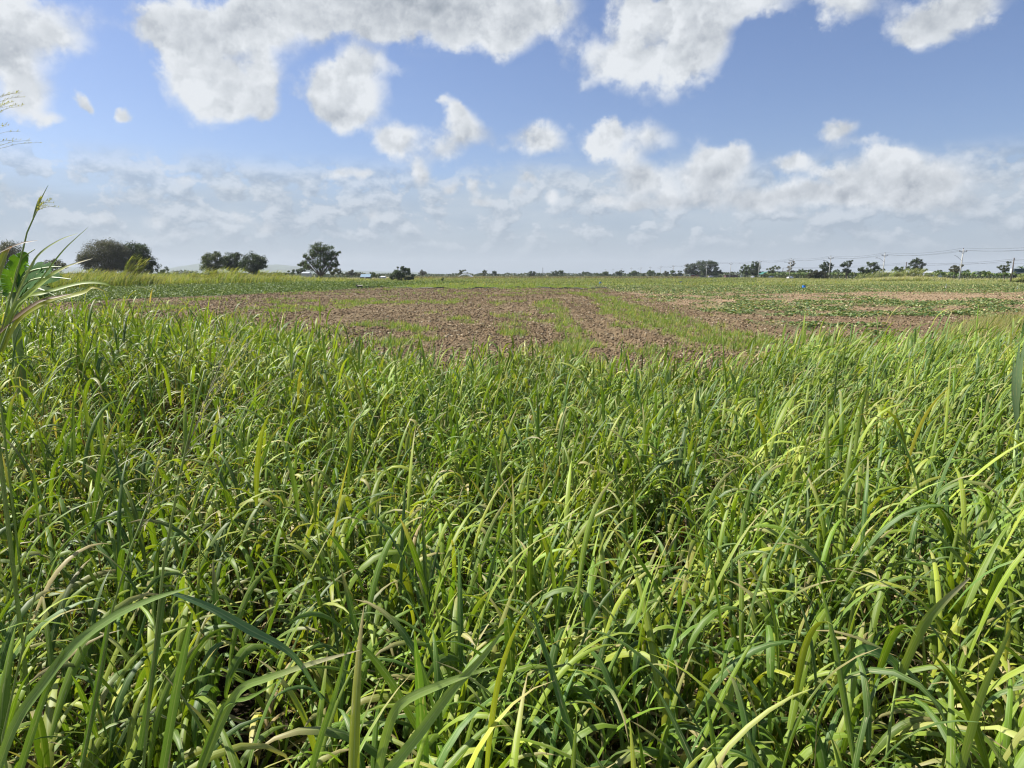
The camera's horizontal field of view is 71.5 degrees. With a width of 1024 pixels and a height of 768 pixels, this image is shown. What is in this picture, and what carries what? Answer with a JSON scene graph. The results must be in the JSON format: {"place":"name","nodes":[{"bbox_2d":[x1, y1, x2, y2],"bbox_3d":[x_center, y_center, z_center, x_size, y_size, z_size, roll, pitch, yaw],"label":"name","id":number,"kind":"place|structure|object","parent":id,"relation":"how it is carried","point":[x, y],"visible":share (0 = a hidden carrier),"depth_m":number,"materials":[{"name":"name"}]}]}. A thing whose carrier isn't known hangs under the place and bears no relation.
{"place":"outdoors","nodes":[
{"label":"outdoors","id":0,"kind":"place"},
{"bbox_2d":[52,263,329,274],"bbox_3d":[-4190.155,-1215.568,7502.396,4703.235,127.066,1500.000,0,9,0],"label":"hills","id":1,"kind":"structure","parent":0,"point":[271,268],"depth_m":7115.13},
{"bbox_2d":[0,268,389,288],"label":"rank grass","id":2,"kind":"structure","parent":0,"point":[112,278],"depth_m":147.98,"materials":[{"name":"green plant"}]},
{"bbox_2d":[335,271,446,274],"bbox_3d":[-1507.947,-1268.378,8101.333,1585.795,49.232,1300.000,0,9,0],"label":"hills","id":3,"kind":"structure","parent":0,"point":[367,272],"depth_m":7845.38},
{"bbox_2d":[0,0,1023,274],"label":"sky","id":4,"kind":"structure","parent":0,"point":[429,136],"materials":[{"name":"blue"}]},
{"bbox_2d":[1,275,1023,767],"bbox_3d":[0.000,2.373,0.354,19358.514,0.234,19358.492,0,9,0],"label":"ground","id":5,"kind":"structure","parent":0,"point":[243,707],"depth_m":36.44,"materials":[{"name":"brown soil"}]},
{"bbox_2d":[0,239,27,268],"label":"grey tree","id":6,"kind":"object","parent":5,"relation":"on","point":[13,250],"visible":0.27,"depth_m":205.31,"materials":[{"name":"green plant"}]},
{"bbox_2d":[0,240,37,764],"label":"grass stalk","id":7,"kind":"object","parent":5,"relation":"on","point":[3,255],"depth_m":2.20,"materials":[{"name":"green plant"}]},
{"bbox_2d":[0,90,41,756],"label":"grass stalk","id":8,"kind":"object","parent":5,"relation":"on","point":[3,95],"depth_m":2.32,"materials":[{"name":"green plant"}]},
{"bbox_2d":[1,565,42,767],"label":"grass stalk","id":9,"kind":"object","parent":5,"relation":"on","point":[12,694],"depth_m":1.45,"materials":[{"name":"green plant"}]},
{"bbox_2d":[0,249,71,469],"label":"grass stalk","id":10,"kind":"object","parent":5,"relation":"on","point":[35,274],"visible":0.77,"depth_m":7.39,"materials":[{"name":"green plant"}]},
{"bbox_2d":[0,186,85,707],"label":"grass stalk","id":11,"kind":"object","parent":5,"relation":"on","point":[38,205],"depth_m":2.59,"materials":[{"name":"green plant"}]},
{"bbox_2d":[42,258,67,272],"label":"grey tree","id":12,"kind":"object","parent":5,"relation":"on","point":[58,262],"visible":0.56,"depth_m":225.92,"materials":[{"name":"green plant"}]},
{"bbox_2d":[0,259,115,763],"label":"grass stalk","id":13,"kind":"object","parent":5,"relation":"on","point":[6,332],"depth_m":2.29,"materials":[{"name":"green plant"}]},
{"bbox_2d":[74,268,105,275],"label":"cane clump","id":14,"kind":"object","parent":5,"relation":"on","point":[90,270],"visible":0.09,"depth_m":146.52,"materials":[{"name":"green plant"}]},
{"bbox_2d":[0,587,189,767],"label":"grass stalk","id":15,"kind":"object","parent":5,"relation":"on","point":[43,684],"depth_m":1.35,"materials":[{"name":"green plant"}]},
{"bbox_2d":[75,237,136,273],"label":"grey tree","id":16,"kind":"object","parent":5,"relation":"on","point":[113,253],"visible":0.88,"depth_m":230.13,"materials":[{"name":"green plant"}]},
{"bbox_2d":[123,255,142,281],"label":"cane clump","id":17,"kind":"object","parent":5,"relation":"on","point":[128,270],"visible":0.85,"depth_m":134.96,"materials":[{"name":"green plant"}]},
{"bbox_2d":[80,436,196,767],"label":"grass stalk","id":18,"kind":"object","parent":5,"relation":"on","point":[97,687],"depth_m":1.56,"materials":[{"name":"green plant"}]},
{"bbox_2d":[130,257,150,281],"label":"cane clump","id":19,"kind":"object","parent":5,"relation":"on","point":[141,267],"visible":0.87,"depth_m":136.12,"materials":[{"name":"green plant"}]},
{"bbox_2d":[121,240,161,274],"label":"dark tree","id":20,"kind":"object","parent":5,"relation":"on","point":[139,249],"visible":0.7,"depth_m":233.51,"materials":[{"name":"green plant"}]},
{"bbox_2d":[157,266,168,273],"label":"tree","id":21,"kind":"object","parent":5,"relation":"on","point":[167,269],"visible":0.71,"depth_m":375.57,"materials":[{"name":"green plant"}]},
{"bbox_2d":[189,271,202,278],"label":"cane clump","id":22,"kind":"object","parent":5,"relation":"on","point":[195,274],"visible":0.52,"depth_m":167.88,"materials":[{"name":"green plant"}]},
{"bbox_2d":[198,251,227,274],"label":"olive tree","id":23,"kind":"object","parent":5,"relation":"on","point":[209,258],"visible":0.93,"depth_m":279.60,"materials":[{"name":"green plant"}]},
{"bbox_2d":[137,295,298,767],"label":"grass stalk","id":24,"kind":"object","parent":5,"relation":"on","point":[143,735],"depth_m":1.57,"materials":[{"name":"green plant"}]},
{"bbox_2d":[202,267,248,280],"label":"cane clump","id":25,"kind":"object","parent":5,"relation":"on","point":[214,272],"visible":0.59,"depth_m":171.97,"materials":[{"name":"green plant"}]},
{"bbox_2d":[221,252,243,272],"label":"dark tree","id":26,"kind":"object","parent":5,"relation":"on","point":[232,264],"visible":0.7,"depth_m":286.64,"materials":[{"name":"green plant"}]},
{"bbox_2d":[0,280,490,304],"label":"weed leaves","id":27,"kind":"object","parent":5,"relation":"on","point":[178,289],"visible":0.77,"depth_m":107.61,"materials":[{"name":"green plant"}]},
{"bbox_2d":[236,251,268,274],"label":"dark tree","id":28,"kind":"object","parent":5,"relation":"on","point":[256,264],"visible":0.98,"depth_m":279.54,"materials":[{"name":"green plant"}]},
{"bbox_2d":[159,592,348,767],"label":"grass stalk","id":29,"kind":"object","parent":5,"relation":"on","point":[244,626],"depth_m":1.40,"materials":[{"name":"green plant"}]},
{"bbox_2d":[257,269,287,278],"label":"cane clump","id":30,"kind":"object","parent":5,"relation":"on","point":[267,271],"visible":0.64,"depth_m":202.15,"materials":[{"name":"green plant"}]},
{"bbox_2d":[196,650,358,767],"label":"grass stalk","id":31,"kind":"object","parent":5,"relation":"on","point":[220,720],"depth_m":1.41,"materials":[{"name":"green plant"}]},
{"bbox_2d":[284,268,305,274],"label":"shrub","id":32,"kind":"object","parent":5,"relation":"on","point":[300,270],"visible":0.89,"depth_m":394.88,"materials":[{"name":"green plant"}]},
{"bbox_2d":[301,272,311,277],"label":"shed","id":33,"kind":"structure","parent":5,"relation":"on","point":[306,274],"depth_m":296.71,"materials":[{"name":"white paint"}]},
{"bbox_2d":[297,242,341,278],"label":"broad tree","id":34,"kind":"object","parent":5,"relation":"on","point":[326,258],"visible":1,"depth_m":235.79,"materials":[{"name":"green plant"}]},
{"bbox_2d":[329,268,342,274],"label":"shrub","id":35,"kind":"object","parent":5,"relation":"on","point":[333,271],"visible":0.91,"depth_m":247.18,"materials":[{"name":"green plant"}]},
{"bbox_2d":[344,270,356,276],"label":"grey tree","id":36,"kind":"object","parent":5,"relation":"on","point":[348,273],"visible":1,"depth_m":414.73,"materials":[{"name":"green plant"}]},
{"bbox_2d":[360,274,371,278],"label":"shed","id":37,"kind":"structure","parent":5,"relation":"on","point":[365,276],"depth_m":396.63,"materials":[{"name":"white paint"}]},
{"bbox_2d":[369,272,380,278],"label":"shrub","id":38,"kind":"object","parent":5,"relation":"on","point":[373,274],"visible":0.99,"depth_m":296.47,"materials":[{"name":"green plant"}]},
{"bbox_2d":[389,266,414,280],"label":"bush","id":39,"kind":"object","parent":5,"relation":"on","point":[398,274],"visible":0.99,"depth_m":251.53,"materials":[{"name":"green plant"}]},
{"bbox_2d":[418,270,426,275],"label":"tree","id":40,"kind":"object","parent":5,"relation":"on","point":[422,273],"visible":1,"depth_m":630.73,"materials":[{"name":"green plant"}]},
{"bbox_2d":[375,626,506,767],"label":"grass stalk","id":41,"kind":"object","parent":5,"relation":"on","point":[456,682],"depth_m":1.36,"materials":[{"name":"green plant"}]},
{"bbox_2d":[55,284,903,375],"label":"field grass","id":42,"kind":"structure","parent":5,"relation":"on","point":[652,318],"depth_m":34.58,"materials":[{"name":"green plant"}]},
{"bbox_2d":[182,277,807,285],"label":"pasture grass","id":43,"kind":"structure","parent":5,"relation":"on","point":[730,281],"depth_m":212.64,"materials":[{"name":"green plant"}]},
{"bbox_2d":[362,286,642,289],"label":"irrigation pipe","id":44,"kind":"object","parent":5,"relation":"on","point":[495,287],"visible":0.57,"depth_m":121.63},
{"bbox_2d":[0,278,1023,767],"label":"tall grass","id":45,"kind":"structure","parent":5,"relation":"on","point":[892,456],"depth_m":3.57,"materials":[{"name":"green plant"}]},
{"bbox_2d":[0,286,1023,401],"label":"soil clods","id":46,"kind":"object","parent":5,"relation":"on","point":[445,331],"visible":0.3,"depth_m":40.89,"materials":[{"name":"brown soil"}]},
{"bbox_2d":[44,270,1008,277],"bbox_3d":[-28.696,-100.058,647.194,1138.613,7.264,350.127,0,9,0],"label":"wood","id":47,"kind":"object","parent":5,"relation":"on","point":[342,275],"visible":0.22,"depth_m":643.32,"materials":[{"name":"green plant"}]},
{"bbox_2d":[527,271,536,275],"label":"tree","id":48,"kind":"object","parent":5,"relation":"on","point":[531,273],"visible":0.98,"depth_m":710.86,"materials":[{"name":"green plant"}]},
{"bbox_2d":[402,276,699,278],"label":"dry scrub","id":49,"kind":"object","parent":5,"relation":"on","point":[534,277],"visible":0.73,"depth_m":419.18,"materials":[{"name":"green plant"}]},
{"bbox_2d":[551,270,558,275],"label":"tree","id":50,"kind":"object","parent":5,"relation":"on","point":[555,272],"visible":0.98,"depth_m":691.10,"materials":[{"name":"green plant"}]},
{"bbox_2d":[596,272,610,275],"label":"tree","id":51,"kind":"object","parent":5,"relation":"on","point":[605,273],"visible":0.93,"depth_m":748.41,"materials":[{"name":"green plant"}]},
{"bbox_2d":[610,270,623,275],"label":"tree","id":52,"kind":"object","parent":5,"relation":"on","point":[619,273],"visible":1,"depth_m":709.78,"materials":[{"name":"green plant"}]},
{"bbox_2d":[628,271,639,275],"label":"tree","id":53,"kind":"object","parent":5,"relation":"on","point":[633,273],"visible":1,"depth_m":680.52,"materials":[{"name":"green plant"}]},
{"bbox_2d":[641,271,660,275],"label":"tree","id":54,"kind":"object","parent":5,"relation":"on","point":[652,272],"visible":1,"depth_m":641.77,"materials":[{"name":"green plant"}]},
{"bbox_2d":[683,260,701,275],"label":"great tree","id":55,"kind":"object","parent":5,"relation":"on","point":[688,270],"visible":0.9,"depth_m":591.02,"materials":[{"name":"green plant"}]},
{"bbox_2d":[698,260,718,274],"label":"great tree","id":56,"kind":"object","parent":5,"relation":"on","point":[710,265],"visible":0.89,"depth_m":580.08,"materials":[{"name":"green plant"}]},
{"bbox_2d":[712,266,722,277],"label":"great tree","id":57,"kind":"object","parent":5,"relation":"on","point":[716,271],"visible":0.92,"depth_m":576.75,"materials":[{"name":"green plant"}]},
{"bbox_2d":[739,264,750,275],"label":"road tree","id":58,"kind":"object","parent":5,"relation":"on","point":[744,269],"visible":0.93,"depth_m":463.53,"materials":[{"name":"green plant"}]},
{"bbox_2d":[747,261,761,276],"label":"road tree","id":59,"kind":"object","parent":5,"relation":"on","point":[753,269],"visible":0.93,"depth_m":457.56,"materials":[{"name":"green plant"}]},
{"bbox_2d":[766,265,780,275],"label":"road tree","id":60,"kind":"object","parent":5,"relation":"on","point":[773,270],"visible":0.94,"depth_m":443.83,"materials":[{"name":"green plant"}]},
{"bbox_2d":[786,261,795,274],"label":"bare tree","id":61,"kind":"object","parent":5,"relation":"on","point":[791,271],"visible":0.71,"depth_m":424.32,"materials":[{"name":"grey plant"}]},
{"bbox_2d":[796,269,811,276],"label":"road tree","id":62,"kind":"object","parent":5,"relation":"on","point":[802,270],"visible":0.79,"depth_m":433.48,"materials":[{"name":"green plant"}]},
{"bbox_2d":[596,283,1023,339],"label":"vine leaves","id":63,"kind":"object","parent":5,"relation":"on","point":[960,288],"visible":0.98,"depth_m":62.77,"materials":[{"name":"green plant"}]},
{"bbox_2d":[806,270,829,278],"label":"shrub","id":64,"kind":"object","parent":5,"relation":"on","point":[816,274],"visible":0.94,"depth_m":286.00,"materials":[{"name":"green plant"}]},
{"bbox_2d":[819,261,833,276],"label":"road tree","id":65,"kind":"object","parent":5,"relation":"on","point":[824,267],"visible":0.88,"depth_m":325.17,"materials":[{"name":"green plant"}]},
{"bbox_2d":[840,260,852,278],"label":"road tree","id":66,"kind":"object","parent":5,"relation":"on","point":[847,264],"visible":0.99,"depth_m":325.09,"materials":[{"name":"green plant"}]},
{"bbox_2d":[855,273,880,278],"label":"cane clump","id":67,"kind":"object","parent":5,"relation":"on","point":[871,275],"visible":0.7,"depth_m":231.77,"materials":[{"name":"green plant"}]},
{"bbox_2d":[857,262,879,276],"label":"road tree","id":68,"kind":"object","parent":5,"relation":"on","point":[867,271],"visible":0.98,"depth_m":295.38,"materials":[{"name":"green plant"}]},
{"bbox_2d":[872,270,897,277],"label":"cane clump","id":69,"kind":"object","parent":5,"relation":"on","point":[884,273],"visible":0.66,"depth_m":228.72,"materials":[{"name":"green plant"}]},
{"bbox_2d":[891,266,904,274],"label":"road tree","id":70,"kind":"object","parent":5,"relation":"on","point":[896,269],"visible":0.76,"depth_m":285.67,"materials":[{"name":"green plant"}]},
{"bbox_2d":[888,269,911,277],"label":"cane clump","id":71,"kind":"object","parent":5,"relation":"on","point":[895,275],"visible":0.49,"depth_m":222.56,"materials":[{"name":"green plant"}]},
{"bbox_2d":[832,577,969,767],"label":"grass stalk","id":72,"kind":"object","parent":5,"relation":"on","point":[928,618],"depth_m":2.04,"materials":[{"name":"green plant"}]},
{"bbox_2d":[898,268,926,276],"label":"cane clump","id":73,"kind":"object","parent":5,"relation":"on","point":[914,274],"visible":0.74,"depth_m":220.50,"materials":[{"name":"green plant"}]},
{"bbox_2d":[905,257,927,274],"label":"road tree","id":74,"kind":"object","parent":5,"relation":"on","point":[917,262],"visible":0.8,"depth_m":270.73,"materials":[{"name":"green plant"}]},
{"bbox_2d":[918,271,935,277],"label":"cane clump","id":75,"kind":"object","parent":5,"relation":"on","point":[929,275],"visible":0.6,"depth_m":218.61,"materials":[{"name":"green plant"}]},
{"bbox_2d":[913,271,941,276],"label":"greenhouse","id":76,"kind":"object","parent":5,"relation":"on","point":[940,275],"visible":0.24,"depth_m":326.47,"materials":[{"name":"white paint"}]},
{"bbox_2d":[948,264,963,277],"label":"tree","id":77,"kind":"object","parent":5,"relation":"on","point":[956,268],"visible":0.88,"depth_m":266.12,"materials":[{"name":"green plant"}]},
{"bbox_2d":[954,248,966,279],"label":"utility pole","id":78,"kind":"object","parent":5,"relation":"on","point":[962,252],"visible":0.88,"depth_m":221.63,"materials":[{"name":"concrete"}]},
{"bbox_2d":[675,248,1007,265],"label":"overhead wire","id":79,"kind":"object","parent":78,"relation":"attached to","point":[900,253],"visible":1,"depth_m":252.13,"materials":[{"name":"black metal"}]},
{"bbox_2d":[679,250,1017,266],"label":"overhead wire","id":80,"kind":"object","parent":78,"relation":"attached to","point":[870,256],"visible":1,"depth_m":256.37,"materials":[{"name":"grey metal"}]},
{"bbox_2d":[677,250,1023,266],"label":"overhead wire","id":81,"kind":"object","parent":78,"relation":"attached to","point":[876,256],"visible":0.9,"depth_m":267.95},
{"bbox_2d":[957,625,1012,767],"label":"grass stalk","id":82,"kind":"object","parent":5,"relation":"on","point":[972,727],"depth_m":1.63,"materials":[{"name":"green plant"}]},
{"bbox_2d":[997,261,1011,278],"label":"road tree","id":83,"kind":"object","parent":5,"relation":"on","point":[1004,269],"visible":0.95,"depth_m":258.29,"materials":[{"name":"green plant"}]},
{"bbox_2d":[1010,258,1014,280],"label":"wooden post","id":84,"kind":"object","parent":5,"relation":"on","point":[1012,270],"visible":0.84,"depth_m":198.37,"materials":[{"name":"brown wood"}]},
{"bbox_2d":[793,259,1023,267],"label":"overhead wire","id":85,"kind":"object","parent":84,"relation":"attached to","point":[897,263],"visible":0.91,"depth_m":248.01,"materials":[{"name":"black metal"}]},
{"bbox_2d":[1006,343,1023,548],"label":"palm seedling","id":86,"kind":"object","parent":5,"relation":"on","point":[1016,384],"visible":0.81,"depth_m":5.02,"materials":[{"name":"green plant"}]},
{"bbox_2d":[1017,273,1023,282],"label":"cane clump","id":87,"kind":"object","parent":5,"relation":"on","point":[1020,278],"visible":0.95,"depth_m":203.03,"materials":[{"name":"green plant"}]},
{"bbox_2d":[740,277,1023,284],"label":"verge grass","id":88,"kind":"structure","parent":0,"point":[818,281],"depth_m":188.38,"materials":[{"name":"green plant"}]},
{"bbox_2d":[851,275,1023,282],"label":"cane grass","id":89,"kind":"structure","parent":0,"point":[912,278],"depth_m":205.00,"materials":[{"name":"green plant"}]},
{"bbox_2d":[938,309,1023,349],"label":"fine grass","id":90,"kind":"structure","parent":0,"point":[1005,321],"depth_m":22.55,"materials":[{"name":"green plant"}]},
{"bbox_2d":[1008,268,1023,278],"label":"raised building","id":91,"kind":"structure","parent":0,"point":[1019,271],"depth_m":229.20,"materials":[{"name":"grey metal"}]}
]}

